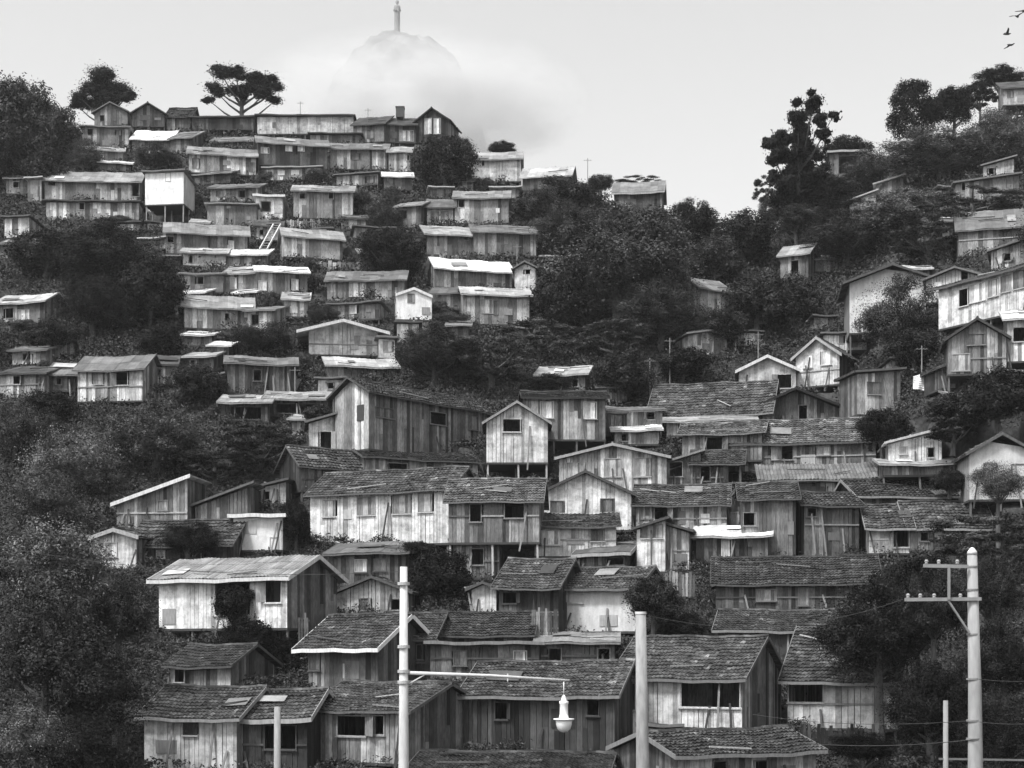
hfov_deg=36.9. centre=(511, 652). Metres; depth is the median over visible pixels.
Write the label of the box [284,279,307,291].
plank fence
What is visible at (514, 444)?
wooden shack
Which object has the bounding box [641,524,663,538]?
window
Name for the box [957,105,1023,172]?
tree
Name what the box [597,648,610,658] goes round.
window
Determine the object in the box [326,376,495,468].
wooden shack
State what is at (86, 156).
shrub
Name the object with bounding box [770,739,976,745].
power line
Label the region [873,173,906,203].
wooden shack
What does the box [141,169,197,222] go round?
wooden shack
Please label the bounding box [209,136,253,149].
wooden shack
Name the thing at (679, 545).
wooden shack
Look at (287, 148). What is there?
window
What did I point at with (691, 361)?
shrub
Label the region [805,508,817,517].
window
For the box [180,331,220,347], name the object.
wooden shack
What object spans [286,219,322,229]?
plank fence
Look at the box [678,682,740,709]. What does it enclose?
window
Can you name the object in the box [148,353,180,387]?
wooden shack
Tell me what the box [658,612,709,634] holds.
shrub
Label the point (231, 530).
wooden shack
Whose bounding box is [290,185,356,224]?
wooden shack
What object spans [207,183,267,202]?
wooden shack
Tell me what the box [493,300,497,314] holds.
window
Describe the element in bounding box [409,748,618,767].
wooden shack
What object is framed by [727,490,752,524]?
wooden shack
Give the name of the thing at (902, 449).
window
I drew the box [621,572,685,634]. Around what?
shrub
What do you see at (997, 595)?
shrub
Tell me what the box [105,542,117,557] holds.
window
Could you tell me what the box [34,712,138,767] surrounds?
shrub
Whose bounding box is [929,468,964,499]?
shrub
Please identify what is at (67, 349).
shrub
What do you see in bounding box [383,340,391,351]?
window
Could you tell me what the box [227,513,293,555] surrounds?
wooden shack
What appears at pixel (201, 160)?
wooden shack
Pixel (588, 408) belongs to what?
window
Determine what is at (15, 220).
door
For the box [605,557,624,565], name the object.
window
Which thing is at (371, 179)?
window
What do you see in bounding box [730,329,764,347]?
wooden shack
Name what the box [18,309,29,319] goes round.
window
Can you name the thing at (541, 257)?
wooden shack
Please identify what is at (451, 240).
wooden shack
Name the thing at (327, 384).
wooden shack
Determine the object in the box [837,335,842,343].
window
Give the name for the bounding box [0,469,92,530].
shrub
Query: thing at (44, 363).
shrub
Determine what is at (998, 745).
shrub
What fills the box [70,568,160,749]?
tree
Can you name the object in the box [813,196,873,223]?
shrub
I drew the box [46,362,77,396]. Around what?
wooden shack
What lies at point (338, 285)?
window
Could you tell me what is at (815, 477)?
wooden shack
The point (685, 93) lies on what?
sky
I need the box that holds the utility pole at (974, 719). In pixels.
[904,547,982,767]
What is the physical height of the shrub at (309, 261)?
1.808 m
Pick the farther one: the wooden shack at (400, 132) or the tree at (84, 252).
the wooden shack at (400, 132)
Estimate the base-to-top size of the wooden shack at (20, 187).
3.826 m
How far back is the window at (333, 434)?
109.03 m
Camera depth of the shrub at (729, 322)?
129.83 m
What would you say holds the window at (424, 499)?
in the wooden shack at (404, 505)
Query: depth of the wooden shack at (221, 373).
123.22 m
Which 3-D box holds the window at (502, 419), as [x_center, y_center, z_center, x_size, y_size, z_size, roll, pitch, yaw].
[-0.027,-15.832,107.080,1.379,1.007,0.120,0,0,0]
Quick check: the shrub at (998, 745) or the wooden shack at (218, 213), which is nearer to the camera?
the shrub at (998, 745)
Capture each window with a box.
[5,308,13,318]
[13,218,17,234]
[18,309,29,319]
[93,372,103,384]
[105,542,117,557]
[110,371,127,385]
[156,500,167,511]
[156,550,165,559]
[172,669,184,683]
[176,118,181,127]
[181,722,197,736]
[193,158,198,168]
[212,581,250,616]
[217,190,223,196]
[228,240,232,248]
[230,277,236,288]
[230,406,261,420]
[249,162,254,171]
[252,369,261,381]
[256,580,281,603]
[258,280,266,290]
[261,147,268,153]
[262,725,297,750]
[269,537,278,549]
[275,403,322,413]
[285,145,291,151]
[291,279,298,290]
[298,146,304,151]
[307,653,320,671]
[320,431,335,448]
[321,499,335,517]
[333,283,342,298]
[335,715,372,737]
[344,369,350,375]
[349,282,365,296]
[350,305,356,313]
[351,153,360,159]
[353,559,367,572]
[356,496,375,516]
[360,598,370,610]
[367,130,373,138]
[367,175,376,183]
[372,151,377,165]
[372,715,384,736]
[373,558,386,571]
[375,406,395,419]
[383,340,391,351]
[391,494,410,514]
[400,130,413,141]
[407,293,414,302]
[416,644,423,660]
[418,492,432,512]
[424,118,431,134]
[430,211,438,220]
[430,411,447,426]
[434,118,440,133]
[440,211,447,220]
[452,650,467,666]
[468,415,478,430]
[468,504,481,522]
[470,548,484,565]
[480,299,493,313]
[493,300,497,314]
[493,702,509,720]
[500,236,508,244]
[501,592,519,604]
[502,419,521,432]
[503,503,524,518]
[513,650,526,659]
[540,401,554,418]
[542,530,560,545]
[548,648,561,660]
[550,501,564,513]
[565,462,580,477]
[566,591,583,603]
[583,402,597,419]
[584,699,599,716]
[590,529,604,541]
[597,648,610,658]
[599,498,614,512]
[603,458,621,477]
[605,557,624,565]
[632,683,635,711]
[633,457,650,477]
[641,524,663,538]
[644,411,655,420]
[653,507,672,520]
[668,461,683,477]
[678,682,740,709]
[699,466,710,481]
[706,436,727,448]
[712,760,726,767]
[721,539,731,556]
[724,465,739,483]
[731,512,738,524]
[742,512,757,526]
[753,760,767,767]
[755,589,777,601]
[771,446,781,460]
[772,374,791,388]
[777,446,793,460]
[786,684,824,703]
[797,587,809,606]
[803,354,812,368]
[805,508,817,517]
[816,446,830,455]
[820,350,831,365]
[826,483,833,490]
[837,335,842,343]
[838,155,857,173]
[866,382,880,394]
[880,185,885,193]
[892,530,909,548]
[898,446,908,454]
[919,532,929,541]
[926,447,935,458]
[951,353,970,371]
[958,287,967,307]
[966,333,986,345]
[968,281,985,304]
[986,278,998,298]
[999,274,1010,293]
[1003,252,1012,261]
[1007,90,1012,97]
[1012,269,1023,290]
[1012,327,1023,342]
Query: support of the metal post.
on the ground
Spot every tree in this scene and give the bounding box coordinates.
[0,70,66,143]
[0,120,43,188]
[0,396,52,457]
[0,513,120,744]
[0,576,120,767]
[2,225,78,280]
[13,423,122,497]
[17,147,70,194]
[23,106,86,160]
[35,634,159,761]
[42,218,183,288]
[48,271,137,336]
[68,59,141,119]
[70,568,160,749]
[96,398,212,473]
[111,253,192,327]
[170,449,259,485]
[197,61,286,115]
[352,224,426,280]
[390,321,472,387]
[406,131,481,189]
[445,335,540,390]
[528,197,615,254]
[528,269,601,335]
[530,200,706,320]
[610,277,710,351]
[620,203,686,246]
[666,196,719,250]
[686,233,747,281]
[708,206,781,265]
[716,272,799,332]
[760,88,842,244]
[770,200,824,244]
[771,180,832,210]
[779,270,835,325]
[795,206,895,268]
[804,567,954,740]
[822,172,864,208]
[840,146,906,193]
[848,184,975,238]
[850,270,938,357]
[872,122,1007,181]
[875,656,988,767]
[880,206,976,265]
[884,78,947,139]
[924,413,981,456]
[933,83,978,135]
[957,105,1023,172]
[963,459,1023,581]
[1008,208,1023,257]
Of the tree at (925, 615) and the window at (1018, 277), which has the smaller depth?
the tree at (925, 615)
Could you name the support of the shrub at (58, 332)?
on the ground
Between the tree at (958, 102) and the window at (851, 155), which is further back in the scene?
the tree at (958, 102)
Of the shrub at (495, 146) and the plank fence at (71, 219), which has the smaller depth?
the plank fence at (71, 219)
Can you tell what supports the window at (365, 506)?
in the wooden shack at (404, 505)
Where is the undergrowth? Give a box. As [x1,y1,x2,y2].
[0,106,1023,767]
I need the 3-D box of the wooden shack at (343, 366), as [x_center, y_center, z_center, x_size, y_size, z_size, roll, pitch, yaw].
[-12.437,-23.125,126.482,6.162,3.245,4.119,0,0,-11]
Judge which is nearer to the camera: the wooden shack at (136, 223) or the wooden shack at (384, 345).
the wooden shack at (384, 345)
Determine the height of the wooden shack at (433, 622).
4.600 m
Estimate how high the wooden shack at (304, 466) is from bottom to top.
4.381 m
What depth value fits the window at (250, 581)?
84.58 m
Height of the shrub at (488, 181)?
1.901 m
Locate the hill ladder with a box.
[259,224,280,248]
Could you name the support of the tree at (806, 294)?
on the ground
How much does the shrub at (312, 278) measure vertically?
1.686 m
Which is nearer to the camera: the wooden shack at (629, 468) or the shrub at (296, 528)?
the shrub at (296, 528)
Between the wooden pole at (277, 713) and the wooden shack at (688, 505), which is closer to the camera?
the wooden pole at (277, 713)
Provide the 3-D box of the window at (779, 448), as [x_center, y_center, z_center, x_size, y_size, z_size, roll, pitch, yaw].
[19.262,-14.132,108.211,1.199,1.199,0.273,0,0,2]
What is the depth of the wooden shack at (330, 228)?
157.56 m
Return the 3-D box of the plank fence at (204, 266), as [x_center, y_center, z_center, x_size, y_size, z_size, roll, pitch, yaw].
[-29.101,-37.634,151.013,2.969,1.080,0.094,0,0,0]
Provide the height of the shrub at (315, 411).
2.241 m
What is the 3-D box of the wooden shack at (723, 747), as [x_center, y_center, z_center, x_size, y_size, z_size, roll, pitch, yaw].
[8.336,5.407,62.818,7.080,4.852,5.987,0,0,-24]
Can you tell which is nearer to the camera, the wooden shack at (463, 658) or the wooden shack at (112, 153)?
the wooden shack at (463, 658)
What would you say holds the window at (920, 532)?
in the wooden shack at (923, 512)
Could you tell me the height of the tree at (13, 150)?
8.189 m
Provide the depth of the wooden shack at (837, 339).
128.04 m
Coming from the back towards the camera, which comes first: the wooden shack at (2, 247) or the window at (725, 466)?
the wooden shack at (2, 247)
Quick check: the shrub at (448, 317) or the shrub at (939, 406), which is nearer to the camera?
the shrub at (939, 406)
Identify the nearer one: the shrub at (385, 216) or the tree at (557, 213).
the tree at (557, 213)
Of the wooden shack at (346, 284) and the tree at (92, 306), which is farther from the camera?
the wooden shack at (346, 284)
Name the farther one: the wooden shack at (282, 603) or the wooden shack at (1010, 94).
the wooden shack at (1010, 94)
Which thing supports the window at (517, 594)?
in the wooden shack at (521, 583)
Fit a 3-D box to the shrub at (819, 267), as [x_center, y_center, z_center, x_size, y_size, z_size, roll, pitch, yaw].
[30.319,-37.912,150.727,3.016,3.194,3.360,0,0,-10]
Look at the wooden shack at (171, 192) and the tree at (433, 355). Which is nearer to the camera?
the tree at (433, 355)
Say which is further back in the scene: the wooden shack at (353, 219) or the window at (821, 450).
the wooden shack at (353, 219)
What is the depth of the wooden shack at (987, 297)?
110.80 m
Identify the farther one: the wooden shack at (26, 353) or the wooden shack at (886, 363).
the wooden shack at (26, 353)
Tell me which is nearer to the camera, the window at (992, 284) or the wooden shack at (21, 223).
the window at (992, 284)
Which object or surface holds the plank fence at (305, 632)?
on the ground
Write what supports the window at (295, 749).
in the wooden shack at (301, 728)
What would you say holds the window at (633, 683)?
in the wooden shack at (702, 681)
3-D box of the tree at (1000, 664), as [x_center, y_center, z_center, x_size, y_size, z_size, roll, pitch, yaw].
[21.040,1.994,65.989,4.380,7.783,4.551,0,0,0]
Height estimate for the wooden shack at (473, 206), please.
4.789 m
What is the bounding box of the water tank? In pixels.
[395,106,404,120]
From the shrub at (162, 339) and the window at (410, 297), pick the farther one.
the window at (410, 297)
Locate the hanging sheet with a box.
[913,374,927,390]
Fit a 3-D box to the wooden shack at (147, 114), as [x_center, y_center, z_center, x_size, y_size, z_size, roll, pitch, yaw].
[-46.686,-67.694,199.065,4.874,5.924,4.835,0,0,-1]
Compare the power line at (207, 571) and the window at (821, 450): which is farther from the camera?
the window at (821, 450)
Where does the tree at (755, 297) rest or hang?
on the ground
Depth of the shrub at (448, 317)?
134.25 m
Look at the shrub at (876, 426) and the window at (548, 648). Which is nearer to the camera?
the window at (548, 648)
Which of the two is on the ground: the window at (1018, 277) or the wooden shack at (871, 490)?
the wooden shack at (871, 490)
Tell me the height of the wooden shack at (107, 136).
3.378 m
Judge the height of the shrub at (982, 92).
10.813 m
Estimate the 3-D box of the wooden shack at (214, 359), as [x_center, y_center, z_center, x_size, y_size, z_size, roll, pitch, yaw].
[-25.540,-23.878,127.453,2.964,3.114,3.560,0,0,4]
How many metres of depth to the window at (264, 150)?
179.45 m
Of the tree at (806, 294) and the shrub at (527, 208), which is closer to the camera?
the tree at (806, 294)
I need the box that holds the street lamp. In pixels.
[398,567,573,767]
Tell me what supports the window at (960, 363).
in the wooden shack at (974, 346)
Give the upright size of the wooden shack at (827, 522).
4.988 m
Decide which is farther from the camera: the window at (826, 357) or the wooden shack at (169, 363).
the wooden shack at (169, 363)
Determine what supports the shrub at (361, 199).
on the ground
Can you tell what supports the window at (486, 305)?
in the wooden shack at (488, 305)
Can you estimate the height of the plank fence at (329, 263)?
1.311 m
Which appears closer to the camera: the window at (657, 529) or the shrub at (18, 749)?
the shrub at (18, 749)
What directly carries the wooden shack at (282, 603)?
on the ground
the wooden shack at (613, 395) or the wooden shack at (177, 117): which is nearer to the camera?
the wooden shack at (613, 395)
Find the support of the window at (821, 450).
in the wooden shack at (827, 440)
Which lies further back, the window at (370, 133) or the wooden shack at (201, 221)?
the window at (370, 133)
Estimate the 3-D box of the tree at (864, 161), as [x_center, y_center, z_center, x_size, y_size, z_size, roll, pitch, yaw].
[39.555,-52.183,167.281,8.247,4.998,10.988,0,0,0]
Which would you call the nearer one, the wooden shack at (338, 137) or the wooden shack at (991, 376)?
the wooden shack at (991, 376)
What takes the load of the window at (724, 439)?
in the wooden shack at (707, 435)
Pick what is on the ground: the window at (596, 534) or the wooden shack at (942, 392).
the wooden shack at (942, 392)
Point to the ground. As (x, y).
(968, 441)
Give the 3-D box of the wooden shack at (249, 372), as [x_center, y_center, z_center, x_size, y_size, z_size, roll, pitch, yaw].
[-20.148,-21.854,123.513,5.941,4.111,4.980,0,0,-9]
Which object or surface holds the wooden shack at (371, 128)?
on the ground
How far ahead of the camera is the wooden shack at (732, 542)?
95.71 m
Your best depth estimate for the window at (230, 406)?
116.69 m
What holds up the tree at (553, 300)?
on the ground
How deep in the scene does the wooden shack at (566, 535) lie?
95.41 m
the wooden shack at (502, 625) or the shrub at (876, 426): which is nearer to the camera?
the wooden shack at (502, 625)
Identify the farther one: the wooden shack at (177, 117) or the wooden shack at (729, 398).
the wooden shack at (177, 117)
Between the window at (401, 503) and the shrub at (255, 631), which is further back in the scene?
the window at (401, 503)
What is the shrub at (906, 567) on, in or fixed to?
on the ground
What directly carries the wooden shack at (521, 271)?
on the ground
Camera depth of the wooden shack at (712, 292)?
138.08 m
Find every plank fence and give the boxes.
[0,326,24,333]
[46,216,75,224]
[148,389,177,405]
[184,330,229,341]
[193,177,226,186]
[201,264,229,269]
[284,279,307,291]
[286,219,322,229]
[297,613,309,641]
[315,260,361,269]
[430,254,491,260]
[461,222,505,227]
[530,607,558,640]
[664,571,695,596]
[783,723,874,757]
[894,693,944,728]
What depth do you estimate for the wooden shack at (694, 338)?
129.88 m
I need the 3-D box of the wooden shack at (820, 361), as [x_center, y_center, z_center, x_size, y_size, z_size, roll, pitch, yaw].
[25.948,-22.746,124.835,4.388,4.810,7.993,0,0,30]
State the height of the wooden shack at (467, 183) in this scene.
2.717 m
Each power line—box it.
[3,547,399,574]
[646,599,902,626]
[753,714,963,724]
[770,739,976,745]
[979,679,1023,681]
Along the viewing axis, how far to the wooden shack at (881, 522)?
95.58 m
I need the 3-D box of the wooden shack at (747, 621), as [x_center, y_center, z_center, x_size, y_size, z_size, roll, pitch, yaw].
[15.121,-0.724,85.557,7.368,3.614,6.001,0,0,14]
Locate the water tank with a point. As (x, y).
(400, 111)
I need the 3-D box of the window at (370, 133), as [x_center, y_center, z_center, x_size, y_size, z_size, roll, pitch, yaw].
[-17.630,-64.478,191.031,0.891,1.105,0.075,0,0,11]
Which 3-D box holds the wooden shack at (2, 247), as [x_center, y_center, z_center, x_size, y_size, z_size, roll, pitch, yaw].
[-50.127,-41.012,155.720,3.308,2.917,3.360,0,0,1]
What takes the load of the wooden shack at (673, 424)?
on the ground
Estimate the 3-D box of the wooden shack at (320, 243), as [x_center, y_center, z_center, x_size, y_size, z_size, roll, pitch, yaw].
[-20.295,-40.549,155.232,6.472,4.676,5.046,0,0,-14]
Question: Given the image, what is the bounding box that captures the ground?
[0,117,1023,767]
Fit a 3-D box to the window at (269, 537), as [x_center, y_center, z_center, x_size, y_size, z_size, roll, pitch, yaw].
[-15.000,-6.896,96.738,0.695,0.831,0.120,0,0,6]
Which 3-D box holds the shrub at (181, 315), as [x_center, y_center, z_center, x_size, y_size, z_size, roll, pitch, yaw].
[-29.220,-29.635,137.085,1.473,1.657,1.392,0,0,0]
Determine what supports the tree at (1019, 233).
on the ground
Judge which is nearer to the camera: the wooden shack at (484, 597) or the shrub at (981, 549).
the shrub at (981, 549)
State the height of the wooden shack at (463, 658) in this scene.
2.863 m
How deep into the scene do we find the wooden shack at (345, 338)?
129.40 m
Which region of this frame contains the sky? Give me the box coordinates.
[0,0,1023,229]
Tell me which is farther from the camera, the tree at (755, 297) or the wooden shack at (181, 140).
the wooden shack at (181, 140)
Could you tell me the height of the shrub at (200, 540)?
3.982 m
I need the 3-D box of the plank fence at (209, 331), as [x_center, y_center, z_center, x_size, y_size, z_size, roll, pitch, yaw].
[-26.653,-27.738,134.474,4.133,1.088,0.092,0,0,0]
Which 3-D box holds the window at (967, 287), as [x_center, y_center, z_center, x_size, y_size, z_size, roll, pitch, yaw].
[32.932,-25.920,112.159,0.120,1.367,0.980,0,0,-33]
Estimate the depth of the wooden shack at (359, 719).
68.78 m
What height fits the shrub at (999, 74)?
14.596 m
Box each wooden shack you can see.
[0,214,46,239]
[0,238,35,259]
[0,292,70,322]
[0,366,61,398]
[2,175,30,196]
[6,344,63,365]
[23,176,52,205]
[41,171,144,205]
[42,199,148,221]
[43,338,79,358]
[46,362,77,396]
[72,353,165,405]
[80,125,132,148]
[80,145,125,163]
[88,526,154,570]
[91,101,131,126]
[98,160,134,172]
[110,474,211,528]
[112,220,147,233]
[129,101,167,130]
[129,130,178,151]
[134,518,251,566]
[134,683,281,767]
[137,236,181,254]
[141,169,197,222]
[144,220,183,231]
[146,555,348,642]
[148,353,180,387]
[153,254,185,270]
[161,642,282,687]
[162,222,250,254]
[165,107,199,132]
[167,130,206,151]
[177,272,230,295]
[178,306,183,324]
[179,247,230,271]
[180,294,255,330]
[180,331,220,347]
[181,351,225,372]
[183,288,218,295]
[186,146,258,181]
[189,115,256,136]
[189,218,210,224]
[190,169,239,184]
[190,480,264,518]
[204,202,260,227]
[205,341,238,364]
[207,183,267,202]
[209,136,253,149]
[211,372,226,393]
[216,393,274,423]
[223,249,274,266]
[223,265,267,292]
[223,355,298,394]
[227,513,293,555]
[230,289,260,297]
[239,686,334,767]
[242,305,289,333]
[252,194,289,219]
[252,265,310,295]
[253,220,284,244]
[254,113,356,139]
[254,135,329,172]
[259,477,296,511]
[261,165,327,182]
[261,390,331,421]
[273,444,369,501]
[277,227,345,263]
[280,292,311,320]
[286,414,307,437]
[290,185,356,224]
[291,612,438,687]
[296,319,389,358]
[303,465,474,558]
[304,412,337,448]
[307,132,363,143]
[311,227,335,230]
[314,376,346,391]
[318,679,487,767]
[321,356,400,380]
[322,541,412,587]
[323,270,410,302]
[326,299,393,324]
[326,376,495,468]
[327,143,390,171]
[333,171,383,192]
[337,574,423,612]
[338,214,368,228]
[349,224,396,239]
[350,115,394,143]
[351,448,483,473]
[355,248,367,265]
[374,335,398,358]
[381,171,414,193]
[385,118,417,151]
[385,610,458,680]
[386,146,413,171]
[394,201,430,229]
[394,287,432,321]
[394,320,421,343]
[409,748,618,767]
[412,106,461,144]
[419,225,472,257]
[423,257,512,287]
[423,641,547,681]
[424,199,457,225]
[426,185,454,199]
[428,286,467,314]
[434,609,540,664]
[442,477,548,579]
[445,319,472,339]
[448,538,508,580]
[452,190,511,225]
[454,177,476,190]
[457,286,533,326]
[457,658,648,751]
[464,580,498,611]
[469,224,537,259]
[470,151,523,185]
[481,399,552,477]
[489,185,522,199]
[490,557,581,631]
[501,326,533,337]
[510,259,542,293]
[518,390,610,460]
[519,166,577,197]
[533,365,592,390]
[533,631,620,660]
[534,512,621,564]
[539,254,570,269]
[544,469,636,535]
[554,442,673,490]
[564,564,664,635]
[571,541,636,566]
[592,383,626,405]
[605,406,666,437]
[605,411,628,440]
[605,724,827,767]
[609,424,663,446]
[611,180,666,214]
[619,634,782,732]
[631,483,731,540]
[631,516,673,574]
[635,722,684,728]
[647,379,779,433]
[662,415,758,443]
[666,522,696,571]
[667,329,728,358]
[668,448,704,484]
[675,276,731,319]
[677,419,768,464]
[688,449,746,490]
[690,524,773,565]
[710,553,881,614]
[711,607,849,659]
[723,416,879,481]
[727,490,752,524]
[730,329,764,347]
[734,354,799,393]
[734,481,801,555]
[754,461,877,491]
[759,386,839,419]
[776,242,820,280]
[777,623,919,742]
[790,335,859,392]
[796,490,865,555]
[805,314,838,330]
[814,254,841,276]
[819,331,866,355]
[826,149,867,176]
[834,367,906,417]
[834,478,959,537]
[836,262,930,355]
[847,188,878,220]
[859,503,915,560]
[872,457,958,488]
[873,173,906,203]
[874,166,917,181]
[875,356,910,378]
[877,430,941,467]
[895,499,995,556]
[900,437,930,458]
[902,265,933,273]
[916,217,952,259]
[920,363,959,397]
[922,265,982,312]
[928,184,950,193]
[932,262,1023,343]
[938,390,989,425]
[939,316,1011,391]
[949,171,1022,200]
[951,431,1023,516]
[952,208,1023,261]
[979,154,1016,176]
[980,369,1022,388]
[987,238,1023,270]
[995,81,1023,115]
[998,310,1023,368]
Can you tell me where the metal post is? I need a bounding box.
[939,700,1023,767]
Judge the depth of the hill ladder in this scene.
156.44 m
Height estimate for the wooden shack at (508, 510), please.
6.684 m
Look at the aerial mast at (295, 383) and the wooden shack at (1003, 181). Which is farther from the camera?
the wooden shack at (1003, 181)
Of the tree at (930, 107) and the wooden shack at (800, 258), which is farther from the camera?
the tree at (930, 107)
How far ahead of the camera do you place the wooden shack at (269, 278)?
143.60 m
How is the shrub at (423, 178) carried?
on the ground
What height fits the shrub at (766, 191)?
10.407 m
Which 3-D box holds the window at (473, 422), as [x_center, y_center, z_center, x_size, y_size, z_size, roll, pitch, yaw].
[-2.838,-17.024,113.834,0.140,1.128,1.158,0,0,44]
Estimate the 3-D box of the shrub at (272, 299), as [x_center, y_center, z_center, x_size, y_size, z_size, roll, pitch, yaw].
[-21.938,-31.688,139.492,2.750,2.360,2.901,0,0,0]
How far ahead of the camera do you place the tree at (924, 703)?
67.64 m
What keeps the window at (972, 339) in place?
in the wooden shack at (974, 346)
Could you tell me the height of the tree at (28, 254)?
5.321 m
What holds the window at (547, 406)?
in the wooden shack at (576, 418)
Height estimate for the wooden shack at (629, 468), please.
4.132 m
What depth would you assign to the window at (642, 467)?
104.95 m
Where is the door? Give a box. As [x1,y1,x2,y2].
[225,208,232,222]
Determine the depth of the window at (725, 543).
95.66 m
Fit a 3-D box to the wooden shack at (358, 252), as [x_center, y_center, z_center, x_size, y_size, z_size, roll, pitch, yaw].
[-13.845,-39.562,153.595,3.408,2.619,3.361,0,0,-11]
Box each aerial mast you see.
[293,369,298,391]
[584,158,591,183]
[665,338,673,382]
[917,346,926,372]
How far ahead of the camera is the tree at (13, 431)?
109.29 m
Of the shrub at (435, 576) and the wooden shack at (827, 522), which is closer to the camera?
the shrub at (435, 576)
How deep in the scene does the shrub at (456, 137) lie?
185.90 m
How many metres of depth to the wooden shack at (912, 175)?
165.73 m
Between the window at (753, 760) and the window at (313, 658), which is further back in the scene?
the window at (313, 658)
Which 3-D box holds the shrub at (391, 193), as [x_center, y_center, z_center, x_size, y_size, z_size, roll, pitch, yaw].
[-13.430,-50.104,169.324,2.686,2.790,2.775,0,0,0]
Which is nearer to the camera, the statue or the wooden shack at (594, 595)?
the wooden shack at (594, 595)
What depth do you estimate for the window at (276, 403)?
118.00 m
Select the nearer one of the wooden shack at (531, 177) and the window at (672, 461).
the window at (672, 461)
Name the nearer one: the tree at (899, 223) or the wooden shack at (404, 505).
the wooden shack at (404, 505)
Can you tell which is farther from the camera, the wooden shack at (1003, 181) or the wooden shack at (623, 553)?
the wooden shack at (1003, 181)
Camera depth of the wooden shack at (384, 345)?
129.11 m
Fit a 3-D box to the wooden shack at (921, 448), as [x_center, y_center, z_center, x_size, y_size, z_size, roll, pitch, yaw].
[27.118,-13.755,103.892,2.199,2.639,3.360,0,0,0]
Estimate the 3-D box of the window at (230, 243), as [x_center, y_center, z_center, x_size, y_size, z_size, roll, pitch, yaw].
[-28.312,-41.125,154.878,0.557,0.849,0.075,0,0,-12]
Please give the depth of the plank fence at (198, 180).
176.97 m
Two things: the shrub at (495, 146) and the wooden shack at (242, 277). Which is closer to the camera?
the wooden shack at (242, 277)
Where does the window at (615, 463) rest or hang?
in the wooden shack at (629, 468)
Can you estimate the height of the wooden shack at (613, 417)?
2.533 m
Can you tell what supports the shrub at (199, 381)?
on the ground
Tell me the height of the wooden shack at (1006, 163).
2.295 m
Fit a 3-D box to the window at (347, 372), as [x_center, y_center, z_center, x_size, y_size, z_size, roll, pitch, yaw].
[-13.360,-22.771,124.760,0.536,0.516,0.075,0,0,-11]
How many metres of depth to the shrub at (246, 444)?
107.37 m
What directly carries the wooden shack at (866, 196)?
on the ground
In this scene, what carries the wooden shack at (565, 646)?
on the ground
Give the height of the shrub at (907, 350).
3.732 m
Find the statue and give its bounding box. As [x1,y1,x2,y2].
[393,0,400,31]
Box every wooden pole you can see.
[269,707,284,767]
[635,612,648,767]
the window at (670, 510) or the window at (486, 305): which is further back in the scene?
the window at (486, 305)
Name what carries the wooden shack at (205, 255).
on the ground
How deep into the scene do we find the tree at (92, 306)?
133.16 m
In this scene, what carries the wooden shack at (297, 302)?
on the ground
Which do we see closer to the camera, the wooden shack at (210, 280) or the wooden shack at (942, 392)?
the wooden shack at (942, 392)
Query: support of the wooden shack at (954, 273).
on the ground
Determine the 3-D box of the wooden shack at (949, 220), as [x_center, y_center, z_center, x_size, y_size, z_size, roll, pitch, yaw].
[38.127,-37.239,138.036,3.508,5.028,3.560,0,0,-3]
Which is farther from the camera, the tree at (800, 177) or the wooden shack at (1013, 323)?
the tree at (800, 177)
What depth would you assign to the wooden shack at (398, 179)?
174.66 m
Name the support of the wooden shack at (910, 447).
on the ground
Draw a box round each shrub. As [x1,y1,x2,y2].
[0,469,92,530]
[0,702,79,767]
[6,319,34,331]
[19,318,84,350]
[20,388,81,423]
[27,412,69,441]
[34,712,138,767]
[37,360,52,366]
[64,135,105,171]
[93,214,139,225]
[132,321,186,355]
[133,141,182,168]
[151,520,227,559]
[167,391,188,404]
[168,362,229,406]
[177,313,183,328]
[195,192,205,210]
[209,582,254,626]
[214,330,238,341]
[214,614,280,654]
[216,421,308,469]
[225,319,296,356]
[254,169,277,185]
[255,290,283,306]
[255,382,267,392]
[265,635,307,675]
[271,216,287,227]
[281,497,311,552]
[294,350,314,371]
[298,404,332,418]
[299,256,322,270]
[302,167,325,183]
[304,304,339,323]
[307,275,323,288]
[354,190,373,213]
[361,197,406,226]
[378,185,401,204]
[395,540,436,568]
[403,327,427,346]
[407,233,426,250]
[407,546,475,602]
[419,171,441,184]
[424,309,482,332]
[432,300,451,315]
[451,135,476,149]
[474,177,494,190]
[488,139,516,151]
[496,317,579,359]
[510,186,561,220]
[526,372,577,390]
[527,220,546,230]
[529,294,536,317]
[533,173,602,209]
[575,318,654,356]
[584,644,622,658]
[585,174,614,193]
[586,345,655,406]
[614,175,660,182]
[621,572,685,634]
[651,345,719,383]
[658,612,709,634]
[681,306,753,349]
[752,175,775,202]
[757,196,782,222]
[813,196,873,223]
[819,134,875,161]
[821,731,902,767]
[851,406,916,458]
[883,326,941,375]
[883,553,952,672]
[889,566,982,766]
[920,184,1023,211]
[922,391,981,424]
[923,514,1023,698]
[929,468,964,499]
[945,552,1023,739]
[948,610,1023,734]
[953,362,1023,433]
[953,695,1023,767]
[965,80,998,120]
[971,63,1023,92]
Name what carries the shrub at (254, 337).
on the ground
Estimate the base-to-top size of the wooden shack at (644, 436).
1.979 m
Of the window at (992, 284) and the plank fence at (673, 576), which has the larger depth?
the window at (992, 284)
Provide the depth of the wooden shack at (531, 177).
172.99 m
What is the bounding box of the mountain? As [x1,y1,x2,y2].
[321,30,488,166]
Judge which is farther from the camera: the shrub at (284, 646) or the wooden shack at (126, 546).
the wooden shack at (126, 546)
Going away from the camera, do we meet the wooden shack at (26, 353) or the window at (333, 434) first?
the window at (333, 434)

